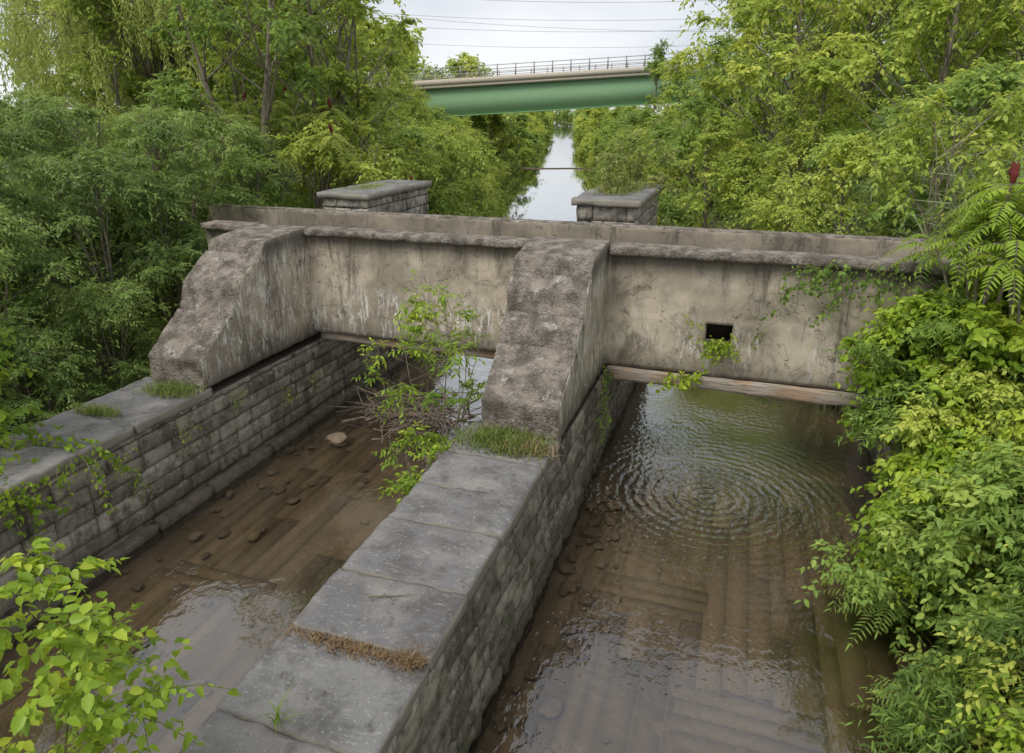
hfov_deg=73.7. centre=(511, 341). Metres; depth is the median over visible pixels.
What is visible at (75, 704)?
leafy shrub
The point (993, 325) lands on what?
leafy shrub
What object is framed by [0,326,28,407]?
leafy shrub
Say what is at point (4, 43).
leafy tree
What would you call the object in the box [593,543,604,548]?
rock
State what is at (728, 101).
leafy tree
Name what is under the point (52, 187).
leafy shrub
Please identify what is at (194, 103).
leafy tree
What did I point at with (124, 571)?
rock
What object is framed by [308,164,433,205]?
sumac shrub
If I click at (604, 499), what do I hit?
rock
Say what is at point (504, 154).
leafy shrub
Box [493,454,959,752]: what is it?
timber floor
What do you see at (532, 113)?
leafy tree
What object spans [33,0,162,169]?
leafy tree
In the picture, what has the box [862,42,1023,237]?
leafy shrub
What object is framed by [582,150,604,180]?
leafy shrub
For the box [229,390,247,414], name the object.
wall weed
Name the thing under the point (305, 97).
leafy tree
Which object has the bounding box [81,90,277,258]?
leafy shrub
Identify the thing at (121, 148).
leafy shrub
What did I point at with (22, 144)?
leafy shrub
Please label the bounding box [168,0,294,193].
leafy tree
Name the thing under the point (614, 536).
rock
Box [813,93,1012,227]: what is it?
leafy shrub
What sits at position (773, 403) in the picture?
wall plant
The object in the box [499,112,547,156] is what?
leafy tree
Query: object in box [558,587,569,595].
rock
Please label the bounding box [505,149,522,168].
leafy shrub
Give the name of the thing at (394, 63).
leafy tree
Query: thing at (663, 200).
leafy shrub
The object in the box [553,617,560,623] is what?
rock
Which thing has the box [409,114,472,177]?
leafy shrub
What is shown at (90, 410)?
grass tuft
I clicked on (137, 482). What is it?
wall weed
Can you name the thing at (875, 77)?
leafy tree
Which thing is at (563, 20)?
power line
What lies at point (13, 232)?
leafy shrub
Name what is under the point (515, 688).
rock
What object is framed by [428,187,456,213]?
leafy shrub
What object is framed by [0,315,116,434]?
leafy shrub
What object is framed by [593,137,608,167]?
leafy tree
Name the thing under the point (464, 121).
leafy shrub
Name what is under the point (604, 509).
rock
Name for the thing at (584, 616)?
rock
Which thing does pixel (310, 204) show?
undergrowth
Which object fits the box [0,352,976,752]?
river bed
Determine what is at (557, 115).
leafy tree
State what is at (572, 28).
power line
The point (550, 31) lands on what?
power line
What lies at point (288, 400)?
wall weed
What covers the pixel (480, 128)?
leafy shrub
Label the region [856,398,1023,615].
leafy shrub
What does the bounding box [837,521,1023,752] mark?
leafy shrub
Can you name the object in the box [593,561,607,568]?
rock
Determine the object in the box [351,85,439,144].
leafy tree
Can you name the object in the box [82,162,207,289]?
leafy shrub
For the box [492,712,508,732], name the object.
rock
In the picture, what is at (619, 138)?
leafy shrub
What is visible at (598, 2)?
power line
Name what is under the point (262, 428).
stone pier
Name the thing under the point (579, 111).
leafy tree
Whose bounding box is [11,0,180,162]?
leafy tree
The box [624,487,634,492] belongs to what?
rock
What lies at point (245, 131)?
leafy shrub
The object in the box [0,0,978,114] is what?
sky
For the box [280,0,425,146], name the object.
leafy tree
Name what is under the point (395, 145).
leafy tree
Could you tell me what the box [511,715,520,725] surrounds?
rock
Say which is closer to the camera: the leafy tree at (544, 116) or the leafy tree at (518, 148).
the leafy tree at (518, 148)
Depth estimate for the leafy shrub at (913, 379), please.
8.84 m
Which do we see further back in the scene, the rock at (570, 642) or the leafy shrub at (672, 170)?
the leafy shrub at (672, 170)
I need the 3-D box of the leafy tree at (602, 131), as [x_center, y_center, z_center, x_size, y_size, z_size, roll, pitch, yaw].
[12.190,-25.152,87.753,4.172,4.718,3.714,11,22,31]
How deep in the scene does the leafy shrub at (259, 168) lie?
17.38 m
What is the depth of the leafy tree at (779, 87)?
44.63 m
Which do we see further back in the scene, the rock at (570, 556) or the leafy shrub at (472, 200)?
the leafy shrub at (472, 200)
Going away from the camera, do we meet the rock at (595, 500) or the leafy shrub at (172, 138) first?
the rock at (595, 500)
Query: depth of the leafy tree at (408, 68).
49.58 m
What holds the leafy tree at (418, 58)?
on the ground
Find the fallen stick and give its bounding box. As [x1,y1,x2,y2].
[368,593,416,598]
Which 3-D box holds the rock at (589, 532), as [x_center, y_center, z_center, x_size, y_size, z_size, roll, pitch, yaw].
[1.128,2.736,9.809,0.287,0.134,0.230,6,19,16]
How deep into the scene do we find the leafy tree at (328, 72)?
21.31 m
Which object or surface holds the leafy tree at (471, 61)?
on the ground
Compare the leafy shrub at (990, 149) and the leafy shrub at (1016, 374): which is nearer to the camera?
the leafy shrub at (1016, 374)
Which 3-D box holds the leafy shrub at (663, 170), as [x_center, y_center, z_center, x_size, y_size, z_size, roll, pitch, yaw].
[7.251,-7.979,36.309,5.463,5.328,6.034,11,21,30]
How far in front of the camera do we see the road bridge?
56.32 m
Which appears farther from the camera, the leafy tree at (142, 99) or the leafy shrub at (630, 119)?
the leafy shrub at (630, 119)
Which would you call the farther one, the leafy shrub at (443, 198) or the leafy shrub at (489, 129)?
the leafy shrub at (489, 129)
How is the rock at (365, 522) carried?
on the timber floor at (242, 568)
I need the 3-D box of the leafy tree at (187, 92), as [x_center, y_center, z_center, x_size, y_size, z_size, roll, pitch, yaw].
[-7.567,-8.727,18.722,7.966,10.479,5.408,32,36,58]
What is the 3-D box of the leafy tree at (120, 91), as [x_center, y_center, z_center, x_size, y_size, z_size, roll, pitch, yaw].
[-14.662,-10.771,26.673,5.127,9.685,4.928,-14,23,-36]
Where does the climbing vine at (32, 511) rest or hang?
attached to the stone pier at (262, 428)
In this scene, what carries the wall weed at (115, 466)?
attached to the stone pier at (262, 428)
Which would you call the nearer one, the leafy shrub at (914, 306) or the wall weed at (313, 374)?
the leafy shrub at (914, 306)
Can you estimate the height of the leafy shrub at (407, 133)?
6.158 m
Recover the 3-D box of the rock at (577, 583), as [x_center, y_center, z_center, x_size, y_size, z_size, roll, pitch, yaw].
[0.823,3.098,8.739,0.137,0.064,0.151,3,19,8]
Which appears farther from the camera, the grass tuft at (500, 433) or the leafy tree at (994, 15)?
the leafy tree at (994, 15)
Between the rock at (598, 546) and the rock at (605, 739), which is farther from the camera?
the rock at (598, 546)
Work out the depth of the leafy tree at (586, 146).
88.23 m
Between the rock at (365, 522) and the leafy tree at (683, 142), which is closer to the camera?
the rock at (365, 522)
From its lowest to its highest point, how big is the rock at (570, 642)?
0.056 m
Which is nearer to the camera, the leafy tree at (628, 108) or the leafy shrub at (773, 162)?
the leafy shrub at (773, 162)
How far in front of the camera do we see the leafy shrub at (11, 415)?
8.36 m
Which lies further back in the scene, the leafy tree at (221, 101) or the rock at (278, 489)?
the leafy tree at (221, 101)
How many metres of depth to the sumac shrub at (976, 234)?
8.08 m
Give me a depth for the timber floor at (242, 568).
8.90 m
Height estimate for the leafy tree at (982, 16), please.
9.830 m
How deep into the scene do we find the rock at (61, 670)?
7.30 m
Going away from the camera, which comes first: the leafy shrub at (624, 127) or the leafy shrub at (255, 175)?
the leafy shrub at (255, 175)
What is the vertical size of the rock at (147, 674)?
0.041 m
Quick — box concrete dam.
[149,204,1023,441]
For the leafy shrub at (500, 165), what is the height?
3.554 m
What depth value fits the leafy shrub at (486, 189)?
41.44 m
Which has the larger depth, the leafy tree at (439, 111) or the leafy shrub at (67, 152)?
the leafy tree at (439, 111)
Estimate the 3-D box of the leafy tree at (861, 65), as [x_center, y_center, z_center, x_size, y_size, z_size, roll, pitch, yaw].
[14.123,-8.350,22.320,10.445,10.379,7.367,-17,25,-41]
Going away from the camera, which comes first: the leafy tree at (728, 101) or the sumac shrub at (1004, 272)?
the sumac shrub at (1004, 272)
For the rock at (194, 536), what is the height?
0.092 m
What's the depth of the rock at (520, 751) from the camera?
6.41 m
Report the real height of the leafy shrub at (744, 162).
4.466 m
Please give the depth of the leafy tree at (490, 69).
109.19 m
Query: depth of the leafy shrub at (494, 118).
60.91 m
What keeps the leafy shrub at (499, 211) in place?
on the ground
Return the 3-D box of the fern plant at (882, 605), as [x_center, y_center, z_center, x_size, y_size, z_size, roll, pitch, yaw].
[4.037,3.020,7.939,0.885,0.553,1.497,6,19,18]
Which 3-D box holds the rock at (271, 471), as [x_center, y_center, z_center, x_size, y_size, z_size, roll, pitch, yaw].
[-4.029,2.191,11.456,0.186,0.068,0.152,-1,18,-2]
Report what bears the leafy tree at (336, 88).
on the ground
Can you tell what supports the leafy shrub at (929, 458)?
on the ground
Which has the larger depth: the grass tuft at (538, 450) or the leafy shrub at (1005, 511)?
the grass tuft at (538, 450)
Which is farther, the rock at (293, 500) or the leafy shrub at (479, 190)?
the leafy shrub at (479, 190)
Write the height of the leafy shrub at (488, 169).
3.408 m
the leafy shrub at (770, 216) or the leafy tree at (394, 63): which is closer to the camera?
the leafy shrub at (770, 216)
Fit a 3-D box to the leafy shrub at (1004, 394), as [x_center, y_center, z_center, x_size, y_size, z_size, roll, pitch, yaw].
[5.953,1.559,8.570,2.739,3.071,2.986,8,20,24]
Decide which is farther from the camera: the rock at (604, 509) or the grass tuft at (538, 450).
the rock at (604, 509)
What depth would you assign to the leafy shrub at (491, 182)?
45.99 m
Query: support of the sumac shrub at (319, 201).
on the ground
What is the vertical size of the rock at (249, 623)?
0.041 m
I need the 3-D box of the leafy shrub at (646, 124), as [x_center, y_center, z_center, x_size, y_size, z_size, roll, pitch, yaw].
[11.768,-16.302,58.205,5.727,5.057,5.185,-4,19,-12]
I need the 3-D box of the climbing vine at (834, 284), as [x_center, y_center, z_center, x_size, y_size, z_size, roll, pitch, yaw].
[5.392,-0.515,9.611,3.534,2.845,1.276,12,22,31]
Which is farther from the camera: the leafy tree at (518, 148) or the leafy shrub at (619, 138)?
the leafy tree at (518, 148)
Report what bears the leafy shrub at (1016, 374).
on the ground
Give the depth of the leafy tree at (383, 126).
28.88 m
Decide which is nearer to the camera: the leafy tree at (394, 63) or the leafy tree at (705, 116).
the leafy tree at (394, 63)
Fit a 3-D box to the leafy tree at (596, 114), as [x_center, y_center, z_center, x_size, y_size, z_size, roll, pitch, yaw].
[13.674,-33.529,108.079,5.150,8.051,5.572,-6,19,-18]
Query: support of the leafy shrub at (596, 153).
on the ground
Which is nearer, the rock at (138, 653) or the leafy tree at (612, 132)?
the rock at (138, 653)
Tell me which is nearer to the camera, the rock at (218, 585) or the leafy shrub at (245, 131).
the rock at (218, 585)
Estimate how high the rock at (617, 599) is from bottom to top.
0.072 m
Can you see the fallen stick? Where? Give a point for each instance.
(388, 595)
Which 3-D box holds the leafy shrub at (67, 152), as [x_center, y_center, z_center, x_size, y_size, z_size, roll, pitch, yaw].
[-8.923,-3.054,14.573,2.555,2.394,2.714,-4,19,-13]
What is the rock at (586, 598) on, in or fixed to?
on the timber floor at (704, 716)
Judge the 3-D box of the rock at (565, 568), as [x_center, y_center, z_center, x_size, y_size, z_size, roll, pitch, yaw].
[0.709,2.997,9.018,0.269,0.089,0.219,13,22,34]
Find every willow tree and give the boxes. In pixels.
[0,0,264,183]
[56,0,300,184]
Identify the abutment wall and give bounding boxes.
[850,403,939,520]
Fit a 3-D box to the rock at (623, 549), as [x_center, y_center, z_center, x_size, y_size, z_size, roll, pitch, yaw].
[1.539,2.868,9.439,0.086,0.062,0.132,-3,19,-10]
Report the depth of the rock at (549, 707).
6.85 m
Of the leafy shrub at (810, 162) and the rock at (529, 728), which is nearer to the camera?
the rock at (529, 728)
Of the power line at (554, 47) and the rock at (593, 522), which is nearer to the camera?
the rock at (593, 522)
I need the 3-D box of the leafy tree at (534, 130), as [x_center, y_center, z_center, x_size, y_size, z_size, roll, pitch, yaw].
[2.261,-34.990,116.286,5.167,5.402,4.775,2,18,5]
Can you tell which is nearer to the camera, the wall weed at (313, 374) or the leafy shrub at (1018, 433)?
the leafy shrub at (1018, 433)
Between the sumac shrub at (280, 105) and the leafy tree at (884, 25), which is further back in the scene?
the leafy tree at (884, 25)
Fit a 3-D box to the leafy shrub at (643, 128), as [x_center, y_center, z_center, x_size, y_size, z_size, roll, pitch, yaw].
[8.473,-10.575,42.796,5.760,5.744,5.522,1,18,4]
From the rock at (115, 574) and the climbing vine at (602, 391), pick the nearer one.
the rock at (115, 574)
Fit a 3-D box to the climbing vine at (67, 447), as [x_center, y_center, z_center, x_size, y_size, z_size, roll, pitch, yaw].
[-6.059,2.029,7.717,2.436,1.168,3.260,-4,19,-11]
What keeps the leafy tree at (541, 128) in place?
on the ground
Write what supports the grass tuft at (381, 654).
on the stone pier at (468, 545)
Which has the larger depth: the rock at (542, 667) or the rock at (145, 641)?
the rock at (145, 641)
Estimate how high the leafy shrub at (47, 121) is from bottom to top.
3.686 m
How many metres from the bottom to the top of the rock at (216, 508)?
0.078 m
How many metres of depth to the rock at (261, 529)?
9.83 m
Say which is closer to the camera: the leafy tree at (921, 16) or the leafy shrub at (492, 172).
the leafy tree at (921, 16)
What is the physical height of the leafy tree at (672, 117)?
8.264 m
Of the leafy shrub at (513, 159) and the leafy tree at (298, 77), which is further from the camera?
the leafy shrub at (513, 159)
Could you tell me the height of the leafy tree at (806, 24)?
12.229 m
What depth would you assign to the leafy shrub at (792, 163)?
23.08 m
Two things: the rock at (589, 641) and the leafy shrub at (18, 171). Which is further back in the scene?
the leafy shrub at (18, 171)
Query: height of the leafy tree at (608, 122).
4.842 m
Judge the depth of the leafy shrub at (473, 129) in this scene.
57.12 m
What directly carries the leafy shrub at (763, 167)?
on the ground
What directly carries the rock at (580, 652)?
on the timber floor at (704, 716)
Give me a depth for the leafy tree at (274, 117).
41.60 m
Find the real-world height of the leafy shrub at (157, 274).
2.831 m
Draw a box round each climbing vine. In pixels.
[0,433,116,514]
[0,442,139,541]
[595,365,617,447]
[751,200,1023,397]
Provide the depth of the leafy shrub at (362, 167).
20.02 m
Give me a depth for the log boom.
74.26 m
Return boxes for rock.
[59,666,77,677]
[112,571,121,576]
[122,569,129,573]
[131,582,142,591]
[131,634,148,652]
[132,649,145,656]
[144,671,156,676]
[188,531,202,541]
[201,552,209,558]
[204,689,210,695]
[210,505,221,511]
[214,582,222,587]
[217,529,229,537]
[225,490,234,495]
[246,621,253,626]
[247,531,260,541]
[255,527,266,533]
[266,469,277,474]
[273,486,285,493]
[285,446,296,453]
[287,497,299,504]
[326,432,347,444]
[360,520,368,524]
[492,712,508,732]
[497,708,511,726]
[511,685,519,692]
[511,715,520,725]
[512,749,524,752]
[522,717,537,741]
[523,670,540,680]
[537,696,562,718]
[538,663,546,673]
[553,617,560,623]
[557,562,574,573]
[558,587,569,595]
[560,579,573,592]
[562,623,577,633]
[566,552,575,561]
[566,637,574,648]
[572,579,581,587]
[574,646,587,659]
[578,589,594,605]
[580,614,587,619]
[581,526,599,537]
[584,502,599,509]
[585,538,594,544]
[586,638,592,644]
[587,519,599,525]
[589,497,600,503]
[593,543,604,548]
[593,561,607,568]
[594,489,610,497]
[598,496,608,503]
[599,507,608,511]
[601,624,610,632]
[601,736,610,742]
[604,500,623,510]
[604,516,616,525]
[609,532,620,540]
[612,594,621,603]
[620,546,626,552]
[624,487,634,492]
[630,506,639,511]
[636,499,647,505]
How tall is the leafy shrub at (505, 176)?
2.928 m
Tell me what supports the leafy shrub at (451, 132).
on the ground
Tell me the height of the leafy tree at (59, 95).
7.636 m
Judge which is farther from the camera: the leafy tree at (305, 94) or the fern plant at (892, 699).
the leafy tree at (305, 94)
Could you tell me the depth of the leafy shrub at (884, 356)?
8.64 m
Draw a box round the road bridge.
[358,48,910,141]
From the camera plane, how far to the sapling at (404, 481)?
9.28 m
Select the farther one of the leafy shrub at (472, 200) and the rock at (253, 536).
the leafy shrub at (472, 200)
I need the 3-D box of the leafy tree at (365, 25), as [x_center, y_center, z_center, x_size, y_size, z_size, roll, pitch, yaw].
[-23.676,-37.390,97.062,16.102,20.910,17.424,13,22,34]
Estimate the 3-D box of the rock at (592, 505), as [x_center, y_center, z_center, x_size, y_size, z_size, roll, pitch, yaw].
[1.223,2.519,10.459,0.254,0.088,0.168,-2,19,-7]
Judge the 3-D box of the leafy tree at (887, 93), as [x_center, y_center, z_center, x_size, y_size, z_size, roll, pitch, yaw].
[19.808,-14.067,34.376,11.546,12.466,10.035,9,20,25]
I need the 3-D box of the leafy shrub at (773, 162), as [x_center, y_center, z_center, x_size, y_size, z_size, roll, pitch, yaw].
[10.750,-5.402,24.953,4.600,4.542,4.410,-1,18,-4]
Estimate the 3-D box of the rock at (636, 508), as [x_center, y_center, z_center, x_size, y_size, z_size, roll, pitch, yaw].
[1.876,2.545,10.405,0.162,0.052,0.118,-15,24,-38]
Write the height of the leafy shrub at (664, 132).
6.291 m
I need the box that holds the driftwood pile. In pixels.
[325,370,480,448]
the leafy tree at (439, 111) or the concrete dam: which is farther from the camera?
the leafy tree at (439, 111)
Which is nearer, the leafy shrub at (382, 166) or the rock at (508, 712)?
the rock at (508, 712)
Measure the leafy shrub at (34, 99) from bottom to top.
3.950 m
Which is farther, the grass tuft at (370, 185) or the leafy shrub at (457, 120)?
the leafy shrub at (457, 120)
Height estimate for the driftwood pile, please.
0.976 m
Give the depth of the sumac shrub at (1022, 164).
8.75 m
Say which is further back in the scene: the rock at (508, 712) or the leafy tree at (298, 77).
the leafy tree at (298, 77)
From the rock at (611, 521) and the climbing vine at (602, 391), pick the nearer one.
the rock at (611, 521)
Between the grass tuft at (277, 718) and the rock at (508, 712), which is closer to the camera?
the grass tuft at (277, 718)
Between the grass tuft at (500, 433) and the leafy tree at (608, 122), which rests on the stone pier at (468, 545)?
the grass tuft at (500, 433)
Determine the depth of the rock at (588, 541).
9.59 m
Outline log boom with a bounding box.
[517,167,594,168]
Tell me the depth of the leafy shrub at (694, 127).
42.21 m
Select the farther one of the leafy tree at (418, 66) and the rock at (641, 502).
the leafy tree at (418, 66)
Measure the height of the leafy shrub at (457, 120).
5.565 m
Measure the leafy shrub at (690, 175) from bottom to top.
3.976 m
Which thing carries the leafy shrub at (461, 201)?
on the ground
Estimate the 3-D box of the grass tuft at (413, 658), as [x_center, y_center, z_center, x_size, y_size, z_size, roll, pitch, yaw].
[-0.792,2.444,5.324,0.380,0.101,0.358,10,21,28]
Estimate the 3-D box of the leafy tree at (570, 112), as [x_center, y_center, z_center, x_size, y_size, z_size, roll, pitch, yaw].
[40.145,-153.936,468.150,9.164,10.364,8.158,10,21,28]
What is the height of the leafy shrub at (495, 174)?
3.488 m
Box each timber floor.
[0,411,464,752]
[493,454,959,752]
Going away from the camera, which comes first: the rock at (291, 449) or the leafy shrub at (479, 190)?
the rock at (291, 449)
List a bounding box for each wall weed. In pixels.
[112,447,137,479]
[125,479,157,502]
[174,422,211,449]
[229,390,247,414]
[281,387,298,405]
[308,370,321,389]
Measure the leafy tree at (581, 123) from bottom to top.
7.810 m
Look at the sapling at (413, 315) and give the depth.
9.88 m
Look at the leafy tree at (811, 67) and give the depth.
22.66 m
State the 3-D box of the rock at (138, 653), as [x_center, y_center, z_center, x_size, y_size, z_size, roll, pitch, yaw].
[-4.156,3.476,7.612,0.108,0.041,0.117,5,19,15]
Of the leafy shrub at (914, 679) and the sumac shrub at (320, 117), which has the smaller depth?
the leafy shrub at (914, 679)
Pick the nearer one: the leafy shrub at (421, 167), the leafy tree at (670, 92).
the leafy shrub at (421, 167)
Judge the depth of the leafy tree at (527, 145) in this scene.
85.83 m
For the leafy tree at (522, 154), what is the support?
on the ground
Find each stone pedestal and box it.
[316,180,431,213]
[571,183,662,225]
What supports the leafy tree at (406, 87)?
on the ground
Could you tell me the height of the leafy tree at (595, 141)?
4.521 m
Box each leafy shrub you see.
[0,79,148,207]
[0,91,194,245]
[0,119,111,296]
[0,136,207,310]
[0,147,38,208]
[0,204,97,387]
[0,274,65,442]
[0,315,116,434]
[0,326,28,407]
[0,404,19,438]
[0,537,241,752]
[4,143,116,231]
[11,144,159,238]
[28,273,165,396]
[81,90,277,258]
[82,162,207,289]
[88,128,160,172]
[101,239,200,354]
[109,97,255,218]
[158,112,297,210]
[201,148,296,212]
[212,143,287,205]
[268,115,416,208]
[335,136,469,215]
[335,139,427,181]
[369,117,471,215]
[397,126,478,214]
[404,131,477,216]
[406,122,504,216]
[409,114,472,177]
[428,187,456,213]
[429,128,479,211]
[435,127,514,217]
[439,122,486,175]
[442,114,468,129]
[445,116,489,165]
[455,117,486,154]
[457,115,495,157]
[461,194,486,216]
[464,172,489,211]
[466,162,496,197]
[469,114,527,178]
[469,174,500,211]
[471,155,499,194]
[474,115,510,145]
[479,172,499,198]
[484,156,502,190]
[486,158,514,189]
[488,148,523,181]
[488,157,517,177]
[496,166,513,186]
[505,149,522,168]
[506,155,523,174]
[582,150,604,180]
[588,152,635,193]
[589,145,606,171]
[589,162,628,183]
[591,129,682,207]
[596,124,638,184]
[597,120,654,181]
[606,127,682,182]
[614,107,654,132]
[614,142,692,225]
[622,116,708,199]
[636,120,654,127]
[646,135,703,199]
[657,191,691,226]
[669,150,722,197]
[672,127,758,206]
[673,117,713,186]
[711,130,778,211]
[718,119,863,232]
[724,132,855,229]
[729,133,800,217]
[735,172,864,233]
[757,143,851,215]
[775,115,924,233]
[794,435,1023,720]
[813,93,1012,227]
[813,151,1023,407]
[825,287,1023,453]
[828,450,1023,713]
[831,81,1023,241]
[833,284,1023,455]
[836,406,1023,645]
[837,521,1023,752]
[849,277,1023,443]
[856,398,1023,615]
[858,356,1023,539]
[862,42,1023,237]
[904,660,1023,752]
[914,256,1023,412]
[934,544,1023,752]
[950,458,1023,650]
[1000,349,1023,407]
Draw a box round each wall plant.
[649,364,709,392]
[684,314,741,368]
[757,397,824,413]
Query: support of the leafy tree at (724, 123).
on the ground
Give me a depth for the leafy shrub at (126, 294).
11.66 m
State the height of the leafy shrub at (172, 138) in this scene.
3.686 m
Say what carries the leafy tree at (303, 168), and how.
on the ground
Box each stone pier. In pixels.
[0,332,422,656]
[179,364,637,752]
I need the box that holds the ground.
[0,115,1023,751]
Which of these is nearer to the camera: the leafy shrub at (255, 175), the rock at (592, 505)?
the rock at (592, 505)
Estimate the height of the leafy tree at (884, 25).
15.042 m
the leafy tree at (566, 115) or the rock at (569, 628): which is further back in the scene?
the leafy tree at (566, 115)
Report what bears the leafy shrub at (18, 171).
on the ground
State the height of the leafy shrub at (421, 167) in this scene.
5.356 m
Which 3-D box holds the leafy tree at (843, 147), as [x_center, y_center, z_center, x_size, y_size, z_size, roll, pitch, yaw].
[7.564,-2.108,16.380,5.710,5.674,4.027,3,19,9]
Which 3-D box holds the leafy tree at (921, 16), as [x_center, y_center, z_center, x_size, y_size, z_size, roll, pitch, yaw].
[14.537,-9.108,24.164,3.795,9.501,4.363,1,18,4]
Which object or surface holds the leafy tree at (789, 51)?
on the ground
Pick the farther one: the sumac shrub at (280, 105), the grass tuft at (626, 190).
the sumac shrub at (280, 105)
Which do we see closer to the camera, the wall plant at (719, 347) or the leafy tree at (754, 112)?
the wall plant at (719, 347)
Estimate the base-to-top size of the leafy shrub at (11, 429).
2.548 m
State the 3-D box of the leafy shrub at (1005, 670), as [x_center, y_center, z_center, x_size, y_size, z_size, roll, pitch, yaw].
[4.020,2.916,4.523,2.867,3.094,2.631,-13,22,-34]
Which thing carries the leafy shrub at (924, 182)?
on the ground
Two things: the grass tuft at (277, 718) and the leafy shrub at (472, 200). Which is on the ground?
the leafy shrub at (472, 200)
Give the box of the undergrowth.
[0,164,1023,730]
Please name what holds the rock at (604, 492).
on the timber floor at (704, 716)
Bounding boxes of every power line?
[376,14,728,31]
[385,13,731,20]
[422,27,734,31]
[428,44,697,47]
[496,0,707,2]
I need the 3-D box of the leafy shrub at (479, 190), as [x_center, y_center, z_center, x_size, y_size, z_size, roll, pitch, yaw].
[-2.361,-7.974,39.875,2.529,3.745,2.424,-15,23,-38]
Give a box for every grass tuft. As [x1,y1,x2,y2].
[72,400,126,418]
[131,376,208,399]
[252,685,305,728]
[279,620,427,676]
[345,181,391,190]
[385,634,433,671]
[445,413,564,461]
[492,433,559,460]
[594,177,650,195]
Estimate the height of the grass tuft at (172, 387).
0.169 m
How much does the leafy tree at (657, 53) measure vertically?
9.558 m
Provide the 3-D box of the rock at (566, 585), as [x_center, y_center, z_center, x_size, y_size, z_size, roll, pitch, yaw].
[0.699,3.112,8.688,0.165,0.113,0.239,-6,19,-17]
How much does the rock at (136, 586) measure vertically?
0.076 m
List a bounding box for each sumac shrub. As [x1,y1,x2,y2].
[198,86,312,186]
[268,124,357,208]
[269,98,366,191]
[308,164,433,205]
[348,175,371,185]
[877,162,1023,366]
[930,161,1023,386]
[980,155,1023,222]
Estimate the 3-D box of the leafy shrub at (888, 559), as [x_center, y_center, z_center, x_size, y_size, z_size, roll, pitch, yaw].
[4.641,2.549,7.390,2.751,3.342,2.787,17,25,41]
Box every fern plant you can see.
[817,563,904,650]
[856,675,945,752]
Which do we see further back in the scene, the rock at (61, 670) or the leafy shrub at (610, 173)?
the leafy shrub at (610, 173)
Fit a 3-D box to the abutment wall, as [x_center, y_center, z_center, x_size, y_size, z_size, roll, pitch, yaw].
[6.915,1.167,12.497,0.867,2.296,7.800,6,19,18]
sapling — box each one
[351,269,493,465]
[371,420,453,505]
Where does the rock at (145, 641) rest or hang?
on the timber floor at (242, 568)
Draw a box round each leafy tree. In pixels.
[0,0,140,148]
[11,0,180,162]
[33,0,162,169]
[46,83,95,145]
[53,17,247,147]
[79,9,301,184]
[80,0,208,162]
[137,0,345,195]
[137,0,352,206]
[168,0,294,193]
[169,0,422,187]
[213,48,326,145]
[215,82,269,138]
[238,0,364,186]
[248,17,310,174]
[252,0,432,185]
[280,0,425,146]
[296,0,348,105]
[303,71,412,190]
[312,3,385,65]
[345,90,396,147]
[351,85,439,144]
[354,45,415,130]
[365,72,427,132]
[372,39,431,78]
[380,48,432,128]
[381,54,447,123]
[402,94,458,132]
[418,64,445,79]
[429,107,459,130]
[434,59,484,116]
[438,51,519,149]
[480,62,516,115]
[481,115,512,158]
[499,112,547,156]
[503,137,537,166]
[508,134,537,158]
[509,138,524,157]
[520,112,541,136]
[520,120,540,137]
[521,114,547,147]
[533,111,554,136]
[539,114,551,135]
[553,110,561,122]
[560,110,571,122]
[566,109,575,122]
[571,108,602,147]
[572,107,610,143]
[572,109,583,135]
[573,133,593,156]
[579,107,612,138]
[582,135,596,158]
[585,135,600,162]
[588,127,610,150]
[590,135,603,164]
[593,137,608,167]
[598,107,624,125]
[599,112,637,147]
[599,117,615,134]
[605,106,625,133]
[609,106,641,130]
[628,95,738,226]
[635,38,673,142]
[638,51,702,142]
[642,31,778,186]
[650,0,877,196]
[654,103,688,140]
[671,0,894,201]
[671,109,749,228]
[691,0,786,132]
[693,1,900,117]
[701,100,756,133]
[705,0,988,174]
[729,55,900,230]
[735,0,911,142]
[772,130,917,236]
[787,0,1023,205]
[793,0,1020,133]
[799,0,1023,176]
[835,3,1015,146]
[852,0,982,169]
[877,5,1022,95]
[884,0,1023,167]
[903,0,1023,179]
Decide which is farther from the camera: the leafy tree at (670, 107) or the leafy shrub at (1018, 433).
the leafy tree at (670, 107)
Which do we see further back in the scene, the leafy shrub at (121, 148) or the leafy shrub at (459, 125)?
the leafy shrub at (459, 125)
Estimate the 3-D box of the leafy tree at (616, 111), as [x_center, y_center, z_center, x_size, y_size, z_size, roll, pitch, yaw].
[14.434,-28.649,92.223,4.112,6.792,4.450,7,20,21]
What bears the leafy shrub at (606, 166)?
on the ground
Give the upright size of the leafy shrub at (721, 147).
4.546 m
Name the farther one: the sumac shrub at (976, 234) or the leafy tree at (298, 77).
the leafy tree at (298, 77)
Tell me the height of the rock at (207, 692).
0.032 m
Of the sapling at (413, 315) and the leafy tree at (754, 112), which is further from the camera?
the leafy tree at (754, 112)
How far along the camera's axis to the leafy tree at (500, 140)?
76.56 m
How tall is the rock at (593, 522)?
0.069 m
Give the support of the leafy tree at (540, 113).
on the ground
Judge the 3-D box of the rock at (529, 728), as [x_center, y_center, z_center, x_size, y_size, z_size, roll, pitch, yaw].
[0.173,3.780,6.665,0.149,0.122,0.263,3,19,8]
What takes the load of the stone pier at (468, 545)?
on the river bed
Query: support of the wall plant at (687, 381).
attached to the concrete dam
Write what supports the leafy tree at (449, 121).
on the ground

